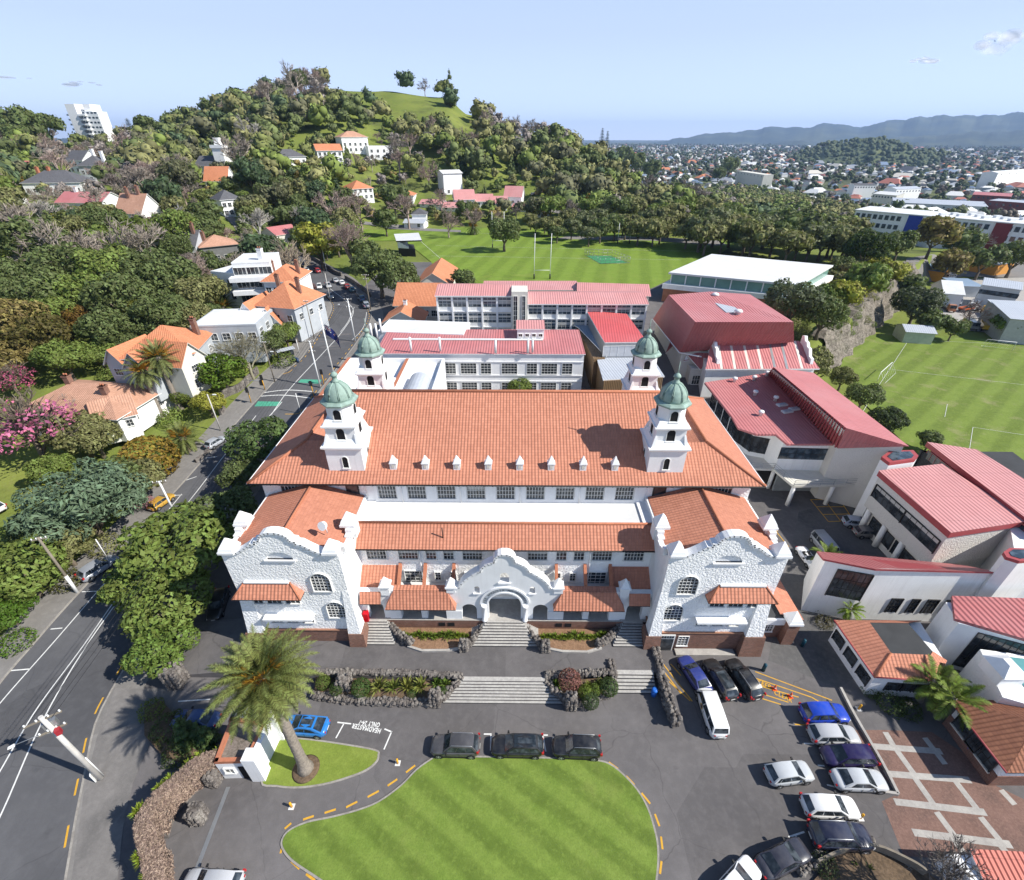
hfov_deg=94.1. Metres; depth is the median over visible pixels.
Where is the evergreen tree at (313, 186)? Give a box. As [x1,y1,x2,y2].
[303,180,325,208]
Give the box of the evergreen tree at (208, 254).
[195,250,215,265]
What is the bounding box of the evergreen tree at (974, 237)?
[942,225,989,251]
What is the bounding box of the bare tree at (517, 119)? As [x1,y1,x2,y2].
[510,115,520,128]
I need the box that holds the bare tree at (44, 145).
[37,133,64,149]
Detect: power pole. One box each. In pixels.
[7,709,103,781]
[30,536,78,592]
[152,480,174,513]
[260,341,274,381]
[303,300,314,338]
[305,341,320,387]
[338,298,355,341]
[362,275,370,309]
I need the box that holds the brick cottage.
[942,700,1023,785]
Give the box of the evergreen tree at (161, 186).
[140,175,183,203]
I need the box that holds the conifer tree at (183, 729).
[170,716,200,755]
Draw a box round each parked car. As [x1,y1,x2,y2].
[0,502,8,511]
[74,554,119,582]
[146,493,175,510]
[169,706,220,728]
[184,863,245,879]
[203,436,225,448]
[206,585,230,620]
[288,711,330,739]
[313,267,320,272]
[316,282,322,288]
[324,281,331,287]
[325,291,334,299]
[332,277,338,282]
[343,283,349,288]
[348,286,355,291]
[357,294,365,301]
[361,301,369,308]
[430,730,479,759]
[491,730,543,759]
[552,731,602,761]
[677,655,712,693]
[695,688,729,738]
[702,658,741,701]
[719,855,761,879]
[724,658,766,701]
[754,836,811,879]
[763,757,814,788]
[795,546,814,567]
[798,699,850,724]
[799,790,861,821]
[806,721,861,747]
[806,816,875,853]
[809,529,839,551]
[819,741,880,768]
[828,764,888,794]
[841,515,861,528]
[852,525,873,538]
[946,274,956,277]
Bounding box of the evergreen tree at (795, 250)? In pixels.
[788,225,818,261]
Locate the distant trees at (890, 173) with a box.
[583,143,1023,182]
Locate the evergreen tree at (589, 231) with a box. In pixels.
[578,226,601,246]
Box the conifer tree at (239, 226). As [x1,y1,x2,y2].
[235,209,255,234]
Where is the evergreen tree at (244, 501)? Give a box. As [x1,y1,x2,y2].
[188,485,258,535]
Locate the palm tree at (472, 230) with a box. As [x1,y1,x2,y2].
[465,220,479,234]
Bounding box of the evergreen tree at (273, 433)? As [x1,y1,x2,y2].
[222,415,289,460]
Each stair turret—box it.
[853,450,917,519]
[974,527,1023,597]
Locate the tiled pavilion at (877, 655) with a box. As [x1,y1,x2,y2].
[828,620,946,696]
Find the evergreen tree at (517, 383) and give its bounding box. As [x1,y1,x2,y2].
[507,378,531,389]
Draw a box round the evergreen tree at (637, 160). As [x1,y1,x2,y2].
[627,152,646,170]
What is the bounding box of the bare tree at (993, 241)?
[970,224,997,244]
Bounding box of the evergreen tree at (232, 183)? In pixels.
[219,175,242,195]
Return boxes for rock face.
[811,261,918,370]
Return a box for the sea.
[55,138,67,143]
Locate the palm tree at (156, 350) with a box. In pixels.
[129,337,184,410]
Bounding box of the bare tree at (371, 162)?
[364,159,373,171]
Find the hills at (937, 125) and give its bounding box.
[653,112,1023,144]
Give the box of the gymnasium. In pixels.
[652,292,793,376]
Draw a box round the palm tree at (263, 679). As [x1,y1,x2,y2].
[197,622,325,776]
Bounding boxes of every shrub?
[0,626,39,658]
[15,484,51,509]
[46,566,81,593]
[85,531,119,558]
[96,365,114,380]
[116,434,181,476]
[136,696,164,723]
[148,708,182,749]
[156,407,189,426]
[160,741,193,770]
[273,352,295,367]
[315,675,330,690]
[329,681,342,695]
[351,677,370,697]
[407,689,416,698]
[558,667,580,691]
[578,684,592,699]
[581,691,599,710]
[588,683,600,697]
[599,676,618,696]
[791,318,800,327]
[794,323,808,333]
[794,329,805,340]
[797,330,812,340]
[800,324,811,333]
[811,851,839,879]
[814,614,833,629]
[859,686,878,699]
[873,690,907,719]
[893,696,923,723]
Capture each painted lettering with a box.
[352,723,380,733]
[358,721,379,726]
[758,679,770,688]
[774,691,791,702]
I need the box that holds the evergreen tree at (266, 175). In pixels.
[251,170,273,184]
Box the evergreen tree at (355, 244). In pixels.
[347,237,381,261]
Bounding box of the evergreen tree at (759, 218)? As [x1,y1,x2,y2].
[736,215,765,251]
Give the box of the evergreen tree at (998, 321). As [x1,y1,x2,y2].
[989,314,1006,330]
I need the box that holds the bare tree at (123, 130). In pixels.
[116,123,127,135]
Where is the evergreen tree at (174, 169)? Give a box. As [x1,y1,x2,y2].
[154,158,198,198]
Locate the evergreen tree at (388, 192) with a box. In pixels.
[376,182,409,219]
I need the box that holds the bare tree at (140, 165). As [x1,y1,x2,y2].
[132,159,156,176]
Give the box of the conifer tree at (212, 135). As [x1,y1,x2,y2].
[209,128,215,139]
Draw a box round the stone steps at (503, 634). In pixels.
[471,621,538,646]
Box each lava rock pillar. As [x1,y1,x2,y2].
[158,660,189,690]
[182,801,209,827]
[201,767,222,788]
[334,672,352,692]
[428,686,440,708]
[458,637,468,652]
[540,638,550,653]
[565,690,577,711]
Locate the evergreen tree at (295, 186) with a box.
[278,177,306,195]
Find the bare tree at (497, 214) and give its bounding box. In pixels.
[493,211,504,217]
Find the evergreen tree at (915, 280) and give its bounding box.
[898,272,928,297]
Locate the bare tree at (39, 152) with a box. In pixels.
[30,147,45,158]
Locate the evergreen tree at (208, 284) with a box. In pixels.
[169,273,231,303]
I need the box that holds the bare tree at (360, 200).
[349,191,374,232]
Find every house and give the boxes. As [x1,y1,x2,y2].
[17,373,174,440]
[20,166,94,195]
[54,186,118,206]
[64,150,90,173]
[76,148,106,180]
[86,392,143,444]
[103,334,146,383]
[116,185,163,218]
[119,316,218,370]
[122,342,171,401]
[143,339,212,397]
[172,221,205,258]
[190,308,274,362]
[195,138,233,173]
[198,231,238,259]
[203,166,232,185]
[209,190,239,216]
[210,265,242,308]
[228,246,281,302]
[240,291,268,310]
[254,273,328,341]
[260,259,312,292]
[261,224,298,245]
[263,305,284,341]
[278,149,306,165]
[313,144,343,162]
[335,131,367,154]
[343,180,374,202]
[365,145,392,159]
[381,299,428,323]
[403,219,427,228]
[409,191,416,203]
[411,208,427,218]
[419,199,446,209]
[436,170,462,194]
[442,202,457,211]
[452,189,475,202]
[475,194,492,207]
[493,196,507,210]
[503,186,524,205]
[786,186,793,191]
[803,189,822,195]
[811,187,825,190]
[836,189,846,195]
[850,196,860,199]
[902,204,927,208]
[918,240,950,248]
[921,188,931,193]
[928,207,946,211]
[946,191,963,199]
[952,197,966,199]
[959,649,1023,707]
[966,211,985,214]
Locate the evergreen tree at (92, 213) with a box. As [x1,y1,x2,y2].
[74,203,129,246]
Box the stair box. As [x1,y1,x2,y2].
[516,320,544,338]
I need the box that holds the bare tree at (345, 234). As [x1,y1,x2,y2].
[319,218,368,266]
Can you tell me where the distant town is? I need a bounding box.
[608,144,1023,194]
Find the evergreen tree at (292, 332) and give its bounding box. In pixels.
[272,321,300,346]
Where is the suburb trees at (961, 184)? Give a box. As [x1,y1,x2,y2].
[622,168,1023,217]
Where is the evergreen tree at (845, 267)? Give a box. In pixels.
[838,261,863,272]
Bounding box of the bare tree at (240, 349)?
[208,330,283,379]
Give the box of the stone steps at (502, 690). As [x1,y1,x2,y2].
[443,676,561,703]
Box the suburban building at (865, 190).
[845,183,875,198]
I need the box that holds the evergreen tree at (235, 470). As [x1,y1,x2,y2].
[214,455,262,491]
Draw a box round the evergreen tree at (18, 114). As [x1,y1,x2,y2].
[0,104,49,136]
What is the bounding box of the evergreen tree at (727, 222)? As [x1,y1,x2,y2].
[715,217,739,253]
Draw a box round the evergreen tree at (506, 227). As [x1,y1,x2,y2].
[487,215,521,251]
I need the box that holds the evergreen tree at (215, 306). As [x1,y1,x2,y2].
[190,303,221,317]
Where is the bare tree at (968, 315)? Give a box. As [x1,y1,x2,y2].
[959,298,992,321]
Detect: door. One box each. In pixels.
[238,766,249,778]
[345,486,359,493]
[652,488,666,495]
[660,634,675,649]
[771,475,810,490]
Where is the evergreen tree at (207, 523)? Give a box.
[113,498,234,588]
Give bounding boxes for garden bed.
[144,700,197,763]
[314,677,452,697]
[398,627,471,651]
[538,628,609,653]
[556,678,608,699]
[814,850,936,879]
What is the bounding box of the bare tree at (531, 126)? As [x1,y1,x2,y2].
[521,124,534,130]
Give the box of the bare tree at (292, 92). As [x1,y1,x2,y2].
[289,84,305,99]
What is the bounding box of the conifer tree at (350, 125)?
[345,116,354,131]
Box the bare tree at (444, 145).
[437,141,449,154]
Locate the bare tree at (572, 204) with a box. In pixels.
[564,198,577,209]
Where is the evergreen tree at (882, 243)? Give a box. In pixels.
[841,227,897,260]
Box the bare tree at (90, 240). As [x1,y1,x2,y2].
[51,227,99,261]
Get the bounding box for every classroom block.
[369,319,585,389]
[435,283,513,328]
[527,291,648,335]
[577,282,650,306]
[859,464,1023,567]
[913,442,1023,531]
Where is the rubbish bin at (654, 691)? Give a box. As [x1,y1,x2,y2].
[651,687,657,697]
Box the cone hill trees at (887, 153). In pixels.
[789,135,950,164]
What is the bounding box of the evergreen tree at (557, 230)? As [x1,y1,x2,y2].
[547,226,566,242]
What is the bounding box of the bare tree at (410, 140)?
[404,133,416,153]
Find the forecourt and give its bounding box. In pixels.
[118,262,1023,879]
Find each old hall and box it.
[393,282,440,320]
[420,258,457,282]
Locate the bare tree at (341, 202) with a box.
[311,188,354,215]
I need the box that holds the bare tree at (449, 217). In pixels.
[442,207,463,237]
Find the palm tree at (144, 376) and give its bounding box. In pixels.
[116,356,166,417]
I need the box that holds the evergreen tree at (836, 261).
[829,255,855,271]
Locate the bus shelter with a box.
[275,346,294,359]
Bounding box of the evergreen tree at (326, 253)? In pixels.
[317,250,332,260]
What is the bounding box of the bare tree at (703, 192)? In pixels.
[695,189,711,197]
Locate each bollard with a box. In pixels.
[288,802,294,809]
[395,758,400,765]
[761,663,767,671]
[800,639,806,646]
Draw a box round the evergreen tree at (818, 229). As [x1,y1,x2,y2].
[797,220,836,262]
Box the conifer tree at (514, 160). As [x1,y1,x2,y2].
[508,150,517,163]
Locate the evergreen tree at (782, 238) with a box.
[769,228,815,260]
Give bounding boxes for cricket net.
[585,249,630,263]
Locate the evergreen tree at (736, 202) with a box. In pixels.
[724,201,742,206]
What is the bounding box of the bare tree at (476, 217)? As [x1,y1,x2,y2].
[462,208,484,226]
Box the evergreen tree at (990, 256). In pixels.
[966,243,1012,279]
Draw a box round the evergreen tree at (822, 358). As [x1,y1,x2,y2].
[812,345,833,376]
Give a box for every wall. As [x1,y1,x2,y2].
[132,748,222,879]
[194,448,211,462]
[217,366,258,402]
[218,404,225,414]
[298,252,341,275]
[310,690,429,708]
[312,667,462,679]
[344,275,370,296]
[388,622,414,645]
[440,677,463,702]
[468,622,482,647]
[527,625,540,649]
[544,667,612,679]
[544,677,564,705]
[577,691,611,706]
[594,623,619,648]
[608,658,617,690]
[651,646,682,727]
[796,836,875,877]
[839,687,899,793]
[885,790,898,795]
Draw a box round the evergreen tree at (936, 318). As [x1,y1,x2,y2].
[913,307,953,329]
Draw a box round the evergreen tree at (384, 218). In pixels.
[371,208,397,236]
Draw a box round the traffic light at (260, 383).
[244,380,262,401]
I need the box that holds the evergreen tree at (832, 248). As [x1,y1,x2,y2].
[827,224,852,260]
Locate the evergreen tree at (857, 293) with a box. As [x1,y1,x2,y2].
[826,279,867,304]
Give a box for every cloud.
[910,57,936,62]
[977,31,1019,47]
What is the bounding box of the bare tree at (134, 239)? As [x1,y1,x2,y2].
[120,220,167,251]
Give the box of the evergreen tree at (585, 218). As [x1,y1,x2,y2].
[575,210,597,226]
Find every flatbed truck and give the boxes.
[941,304,957,312]
[958,302,978,312]
[962,317,980,329]
[968,299,982,309]
[980,319,989,330]
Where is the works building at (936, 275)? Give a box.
[928,264,949,281]
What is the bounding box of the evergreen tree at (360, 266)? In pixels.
[348,246,403,298]
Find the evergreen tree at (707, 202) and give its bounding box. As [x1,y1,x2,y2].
[695,196,716,210]
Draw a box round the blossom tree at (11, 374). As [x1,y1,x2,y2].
[0,358,36,400]
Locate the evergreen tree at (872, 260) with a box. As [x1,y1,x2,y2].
[867,257,882,263]
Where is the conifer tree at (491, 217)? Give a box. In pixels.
[488,212,495,221]
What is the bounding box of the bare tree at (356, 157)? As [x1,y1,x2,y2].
[351,150,363,167]
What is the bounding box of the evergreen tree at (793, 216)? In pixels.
[776,206,816,251]
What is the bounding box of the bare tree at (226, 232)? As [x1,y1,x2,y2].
[222,227,234,237]
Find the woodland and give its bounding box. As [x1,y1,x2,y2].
[0,66,861,235]
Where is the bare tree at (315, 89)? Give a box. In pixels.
[308,85,325,95]
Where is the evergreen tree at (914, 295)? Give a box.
[889,285,949,323]
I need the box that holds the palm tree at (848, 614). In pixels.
[836,601,865,619]
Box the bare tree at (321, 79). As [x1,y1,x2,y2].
[316,76,330,83]
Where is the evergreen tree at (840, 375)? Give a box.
[829,366,859,390]
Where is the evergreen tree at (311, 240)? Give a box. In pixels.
[293,221,342,269]
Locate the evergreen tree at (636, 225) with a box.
[625,216,651,245]
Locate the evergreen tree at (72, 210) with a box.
[66,207,77,214]
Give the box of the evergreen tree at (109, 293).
[77,272,156,312]
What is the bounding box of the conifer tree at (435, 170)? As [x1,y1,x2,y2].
[433,162,440,178]
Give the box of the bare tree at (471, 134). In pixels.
[459,127,477,137]
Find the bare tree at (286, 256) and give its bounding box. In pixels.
[268,234,312,267]
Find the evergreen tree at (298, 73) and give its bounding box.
[286,68,307,89]
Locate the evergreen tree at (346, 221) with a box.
[328,219,352,249]
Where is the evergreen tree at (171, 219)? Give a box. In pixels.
[149,208,201,237]
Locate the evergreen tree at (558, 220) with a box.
[549,216,565,236]
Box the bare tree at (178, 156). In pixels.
[160,152,193,185]
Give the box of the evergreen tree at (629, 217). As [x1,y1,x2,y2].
[620,213,638,239]
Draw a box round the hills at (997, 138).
[752,130,1023,148]
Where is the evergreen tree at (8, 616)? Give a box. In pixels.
[0,589,39,629]
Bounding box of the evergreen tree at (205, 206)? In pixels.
[186,198,223,224]
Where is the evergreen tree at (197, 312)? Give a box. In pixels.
[168,300,212,328]
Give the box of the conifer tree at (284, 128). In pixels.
[282,123,289,139]
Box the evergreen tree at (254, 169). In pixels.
[231,155,265,193]
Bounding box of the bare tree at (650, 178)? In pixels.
[639,175,659,184]
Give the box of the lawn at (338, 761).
[263,739,377,785]
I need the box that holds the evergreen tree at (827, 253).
[824,221,841,257]
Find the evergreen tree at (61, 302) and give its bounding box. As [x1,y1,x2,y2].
[15,294,76,330]
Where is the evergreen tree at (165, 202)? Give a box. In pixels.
[159,194,187,212]
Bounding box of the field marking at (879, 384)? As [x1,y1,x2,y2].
[424,235,1022,444]
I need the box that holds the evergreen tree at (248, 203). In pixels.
[233,194,267,224]
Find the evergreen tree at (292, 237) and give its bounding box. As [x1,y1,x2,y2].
[287,226,302,252]
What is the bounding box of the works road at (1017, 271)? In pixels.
[906,254,1023,282]
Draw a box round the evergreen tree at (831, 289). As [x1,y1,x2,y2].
[817,283,849,304]
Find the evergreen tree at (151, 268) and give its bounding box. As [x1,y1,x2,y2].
[132,252,202,291]
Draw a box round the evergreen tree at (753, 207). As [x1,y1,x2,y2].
[747,202,758,213]
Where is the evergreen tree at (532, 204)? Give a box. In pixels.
[523,196,545,214]
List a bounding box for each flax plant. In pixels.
[128,802,141,821]
[129,850,137,859]
[132,856,140,869]
[152,780,163,790]
[162,773,173,781]
[178,756,192,768]
[191,749,205,757]
[370,675,386,696]
[384,678,401,694]
[398,676,416,696]
[413,674,427,694]
[423,630,430,639]
[430,676,442,687]
[433,631,443,639]
[441,678,450,686]
[442,630,450,641]
[454,630,461,637]
[553,679,559,687]
[562,633,571,639]
[570,630,578,638]
[594,677,605,689]
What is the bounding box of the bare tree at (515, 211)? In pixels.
[509,206,520,219]
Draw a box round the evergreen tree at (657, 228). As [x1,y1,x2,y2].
[640,218,668,246]
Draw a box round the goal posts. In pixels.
[533,233,551,278]
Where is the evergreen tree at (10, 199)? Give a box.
[0,189,22,208]
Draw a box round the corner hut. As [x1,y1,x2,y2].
[934,849,1023,879]
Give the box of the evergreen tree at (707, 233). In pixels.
[687,223,729,255]
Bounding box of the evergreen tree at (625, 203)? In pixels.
[606,194,635,213]
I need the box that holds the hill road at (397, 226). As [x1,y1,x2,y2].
[364,221,460,231]
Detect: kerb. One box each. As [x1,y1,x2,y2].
[0,296,331,683]
[64,256,371,879]
[261,737,379,788]
[280,756,658,879]
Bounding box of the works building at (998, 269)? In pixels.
[968,262,1013,275]
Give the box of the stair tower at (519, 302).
[511,286,527,328]
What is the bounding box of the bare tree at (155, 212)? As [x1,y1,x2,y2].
[136,211,161,242]
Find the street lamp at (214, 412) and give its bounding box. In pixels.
[207,394,221,430]
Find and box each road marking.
[0,289,366,816]
[63,290,368,847]
[178,499,849,879]
[255,379,320,405]
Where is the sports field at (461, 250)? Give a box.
[361,227,735,288]
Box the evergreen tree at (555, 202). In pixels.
[539,194,567,216]
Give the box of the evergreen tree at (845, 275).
[836,272,852,282]
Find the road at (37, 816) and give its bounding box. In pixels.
[0,257,370,879]
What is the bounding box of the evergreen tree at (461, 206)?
[455,199,472,221]
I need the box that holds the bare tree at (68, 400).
[48,393,75,413]
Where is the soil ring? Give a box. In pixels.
[292,754,319,783]
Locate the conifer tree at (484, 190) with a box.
[481,184,486,193]
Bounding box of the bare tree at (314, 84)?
[305,79,323,92]
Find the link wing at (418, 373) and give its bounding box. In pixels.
[318,357,446,395]
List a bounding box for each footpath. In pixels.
[0,263,330,679]
[66,257,382,879]
[72,688,180,879]
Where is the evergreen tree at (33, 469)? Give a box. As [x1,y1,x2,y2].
[21,453,76,484]
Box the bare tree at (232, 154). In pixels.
[209,134,252,161]
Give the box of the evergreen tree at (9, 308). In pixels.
[0,297,57,339]
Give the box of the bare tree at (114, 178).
[97,173,132,191]
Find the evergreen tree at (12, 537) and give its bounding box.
[3,514,47,541]
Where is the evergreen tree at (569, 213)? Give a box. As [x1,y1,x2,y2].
[558,208,576,219]
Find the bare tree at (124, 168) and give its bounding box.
[115,165,135,190]
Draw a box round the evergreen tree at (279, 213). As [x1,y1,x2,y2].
[269,204,299,223]
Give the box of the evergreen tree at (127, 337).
[102,330,138,347]
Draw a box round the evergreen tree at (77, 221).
[49,214,92,242]
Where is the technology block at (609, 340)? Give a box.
[574,312,664,389]
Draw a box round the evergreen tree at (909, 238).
[889,229,920,260]
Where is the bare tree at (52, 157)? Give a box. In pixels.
[38,150,75,170]
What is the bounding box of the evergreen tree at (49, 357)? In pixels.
[27,338,93,380]
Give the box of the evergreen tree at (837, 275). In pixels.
[827,270,845,281]
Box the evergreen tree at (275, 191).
[257,181,291,204]
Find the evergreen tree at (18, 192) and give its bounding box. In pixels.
[0,186,28,199]
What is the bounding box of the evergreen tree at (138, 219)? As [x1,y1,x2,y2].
[112,214,162,250]
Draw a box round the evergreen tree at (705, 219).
[684,213,720,252]
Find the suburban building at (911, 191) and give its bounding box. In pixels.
[884,186,921,197]
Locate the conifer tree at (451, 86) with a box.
[444,68,456,107]
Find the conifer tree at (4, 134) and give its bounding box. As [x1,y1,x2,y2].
[1,133,18,155]
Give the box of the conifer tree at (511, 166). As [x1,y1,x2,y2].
[506,155,516,173]
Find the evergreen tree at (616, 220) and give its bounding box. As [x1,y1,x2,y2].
[606,212,628,240]
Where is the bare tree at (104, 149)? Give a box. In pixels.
[97,144,112,155]
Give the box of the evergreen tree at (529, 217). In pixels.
[521,212,537,229]
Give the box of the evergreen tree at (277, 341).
[260,328,287,358]
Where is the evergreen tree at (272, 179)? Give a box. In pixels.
[268,175,292,184]
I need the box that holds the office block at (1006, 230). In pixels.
[855,206,1023,254]
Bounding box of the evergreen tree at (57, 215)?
[53,210,69,219]
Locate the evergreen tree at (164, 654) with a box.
[119,615,200,679]
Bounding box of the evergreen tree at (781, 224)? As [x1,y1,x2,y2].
[762,219,792,256]
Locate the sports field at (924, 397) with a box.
[840,333,1023,459]
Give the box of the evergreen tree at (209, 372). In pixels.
[197,353,247,388]
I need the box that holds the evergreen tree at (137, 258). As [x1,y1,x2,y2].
[112,246,180,285]
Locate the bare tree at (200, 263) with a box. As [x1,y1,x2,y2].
[190,255,206,274]
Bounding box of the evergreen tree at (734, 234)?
[725,220,760,256]
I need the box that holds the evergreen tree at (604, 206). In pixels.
[600,201,623,214]
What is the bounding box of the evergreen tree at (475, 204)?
[471,201,479,210]
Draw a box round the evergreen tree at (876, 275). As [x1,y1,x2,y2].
[843,261,893,296]
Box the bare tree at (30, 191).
[24,188,38,201]
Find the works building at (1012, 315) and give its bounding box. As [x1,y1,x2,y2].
[983,301,1023,344]
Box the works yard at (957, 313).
[941,278,1023,331]
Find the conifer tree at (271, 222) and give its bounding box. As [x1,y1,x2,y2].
[267,204,280,224]
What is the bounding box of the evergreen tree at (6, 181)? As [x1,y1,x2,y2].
[0,174,18,187]
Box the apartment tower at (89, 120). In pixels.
[64,104,114,143]
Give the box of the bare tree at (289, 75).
[279,59,306,100]
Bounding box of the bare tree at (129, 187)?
[119,179,141,192]
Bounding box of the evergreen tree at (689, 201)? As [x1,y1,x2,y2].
[674,195,697,212]
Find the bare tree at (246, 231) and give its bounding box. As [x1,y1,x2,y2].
[231,228,252,241]
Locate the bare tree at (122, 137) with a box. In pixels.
[105,132,131,145]
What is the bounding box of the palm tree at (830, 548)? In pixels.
[809,541,841,559]
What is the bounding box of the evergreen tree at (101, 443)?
[62,417,124,458]
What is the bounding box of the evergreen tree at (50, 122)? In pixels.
[34,112,66,141]
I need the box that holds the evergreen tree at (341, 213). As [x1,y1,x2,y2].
[330,206,358,223]
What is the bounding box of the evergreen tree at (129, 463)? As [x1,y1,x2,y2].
[69,454,151,507]
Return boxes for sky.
[0,0,1023,139]
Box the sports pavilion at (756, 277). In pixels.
[661,254,833,315]
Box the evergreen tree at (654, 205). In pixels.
[646,202,669,210]
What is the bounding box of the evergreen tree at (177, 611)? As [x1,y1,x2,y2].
[117,566,214,641]
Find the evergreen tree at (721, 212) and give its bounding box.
[698,205,736,247]
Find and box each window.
[113,368,124,375]
[124,418,135,427]
[191,363,199,372]
[194,377,204,388]
[211,333,218,340]
[221,333,231,340]
[222,767,237,774]
[232,267,247,275]
[234,332,242,339]
[237,282,251,288]
[241,295,253,301]
[245,267,260,274]
[247,332,257,339]
[249,282,263,287]
[254,601,264,604]
[257,266,272,274]
[265,287,271,292]
[265,320,270,329]
[267,601,283,604]
[271,621,284,623]
[280,485,297,490]
[285,601,301,604]
[287,315,292,321]
[287,621,299,623]
[299,312,304,320]
[302,619,315,623]
[310,572,333,592]
[326,601,345,618]
[366,551,387,559]
[377,486,397,498]
[397,551,418,559]
[404,570,422,581]
[407,486,426,499]
[425,551,437,559]
[431,310,437,316]
[434,571,441,580]
[436,486,455,499]
[438,297,450,299]
[438,300,451,306]
[439,313,451,315]
[439,316,452,321]
[443,551,454,560]
[445,363,455,373]
[447,382,456,388]
[453,297,465,299]
[453,301,465,306]
[454,313,466,315]
[454,316,466,321]
[460,363,476,373]
[461,382,476,388]
[462,551,482,560]
[466,486,485,499]
[468,297,480,299]
[468,301,480,306]
[469,313,481,315]
[469,316,481,321]
[480,363,491,374]
[481,382,491,389]
[483,297,495,299]
[483,301,495,306]
[483,313,495,315]
[483,316,496,321]
[496,487,514,499]
[498,297,510,299]
[498,301,510,306]
[498,313,510,315]
[498,316,510,321]
[501,363,517,374]
[502,382,513,389]
[513,296,517,328]
[522,296,525,319]
[526,363,536,374]
[526,382,536,389]
[526,487,544,499]
[527,552,547,560]
[529,308,541,313]
[541,363,557,374]
[541,382,555,389]
[543,308,555,313]
[545,323,555,328]
[555,487,574,499]
[555,552,566,560]
[557,323,569,328]
[558,308,570,313]
[561,363,572,374]
[561,382,570,389]
[568,572,575,581]
[572,323,584,328]
[573,308,585,313]
[573,552,584,560]
[585,487,604,500]
[587,308,600,313]
[587,571,606,582]
[591,552,612,561]
[602,308,615,312]
[602,346,634,356]
[614,487,634,500]
[617,308,629,313]
[618,305,630,307]
[622,552,644,561]
[632,305,645,307]
[632,308,644,313]
[634,323,642,328]
[663,603,683,621]
[675,575,698,594]
[675,636,689,646]
[690,375,700,384]
[694,623,707,626]
[708,604,724,607]
[709,395,716,411]
[713,488,732,493]
[715,402,722,419]
[721,410,729,428]
[726,604,743,607]
[727,418,735,438]
[733,428,742,443]
[737,432,748,446]
[742,433,753,451]
[745,604,756,607]
[748,436,762,452]
[756,437,769,453]
[764,625,774,632]
[777,447,827,459]
[824,569,874,601]
[831,629,845,649]
[842,646,857,667]
[854,664,870,686]
[868,516,894,549]
[870,484,905,520]
[882,682,905,691]
[884,598,904,612]
[889,540,915,559]
[896,683,919,692]
[898,510,940,553]
[904,599,921,612]
[909,684,924,692]
[919,599,940,613]
[926,450,950,468]
[950,714,982,753]
[952,632,1023,667]
[963,732,997,773]
[978,289,988,294]
[987,290,995,294]
[993,291,1003,296]
[1001,292,1010,297]
[1008,293,1019,298]
[1013,227,1020,232]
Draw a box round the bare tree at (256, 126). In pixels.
[233,114,261,137]
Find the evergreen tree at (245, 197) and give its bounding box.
[233,194,265,202]
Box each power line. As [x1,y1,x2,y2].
[33,342,304,715]
[40,343,306,714]
[45,346,307,717]
[52,342,312,716]
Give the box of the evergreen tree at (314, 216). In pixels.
[291,205,330,226]
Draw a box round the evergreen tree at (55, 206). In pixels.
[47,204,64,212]
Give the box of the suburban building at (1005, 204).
[987,199,1023,213]
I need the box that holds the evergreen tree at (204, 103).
[196,97,212,110]
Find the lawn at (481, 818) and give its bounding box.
[282,757,656,879]
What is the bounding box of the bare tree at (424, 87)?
[417,78,429,95]
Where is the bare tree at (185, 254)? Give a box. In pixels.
[179,252,204,262]
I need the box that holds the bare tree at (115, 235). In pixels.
[69,213,133,249]
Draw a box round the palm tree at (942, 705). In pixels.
[916,668,991,731]
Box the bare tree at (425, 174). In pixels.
[417,161,438,184]
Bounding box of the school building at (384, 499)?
[217,319,803,656]
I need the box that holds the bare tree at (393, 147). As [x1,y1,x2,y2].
[385,141,407,163]
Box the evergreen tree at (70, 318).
[55,303,106,329]
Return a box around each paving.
[855,730,1023,857]
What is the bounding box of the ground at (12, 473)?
[0,89,1023,636]
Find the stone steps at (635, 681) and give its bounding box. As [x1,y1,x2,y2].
[615,670,654,693]
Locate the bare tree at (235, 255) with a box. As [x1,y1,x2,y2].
[219,249,244,266]
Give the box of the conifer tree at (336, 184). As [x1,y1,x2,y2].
[333,178,341,189]
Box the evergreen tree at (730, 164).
[720,156,740,176]
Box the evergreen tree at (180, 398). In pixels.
[168,392,190,407]
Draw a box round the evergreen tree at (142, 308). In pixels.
[127,292,190,331]
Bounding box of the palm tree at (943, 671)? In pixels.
[903,654,972,710]
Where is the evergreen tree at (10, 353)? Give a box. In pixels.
[0,335,38,379]
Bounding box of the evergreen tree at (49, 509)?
[2,456,153,546]
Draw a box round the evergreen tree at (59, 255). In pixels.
[17,241,99,281]
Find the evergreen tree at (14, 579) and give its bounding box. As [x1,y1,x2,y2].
[0,533,68,603]
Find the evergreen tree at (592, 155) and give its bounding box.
[589,153,601,161]
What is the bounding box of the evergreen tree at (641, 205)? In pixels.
[628,197,647,214]
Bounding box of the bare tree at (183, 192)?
[181,186,190,204]
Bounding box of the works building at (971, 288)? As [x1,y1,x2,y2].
[942,277,980,296]

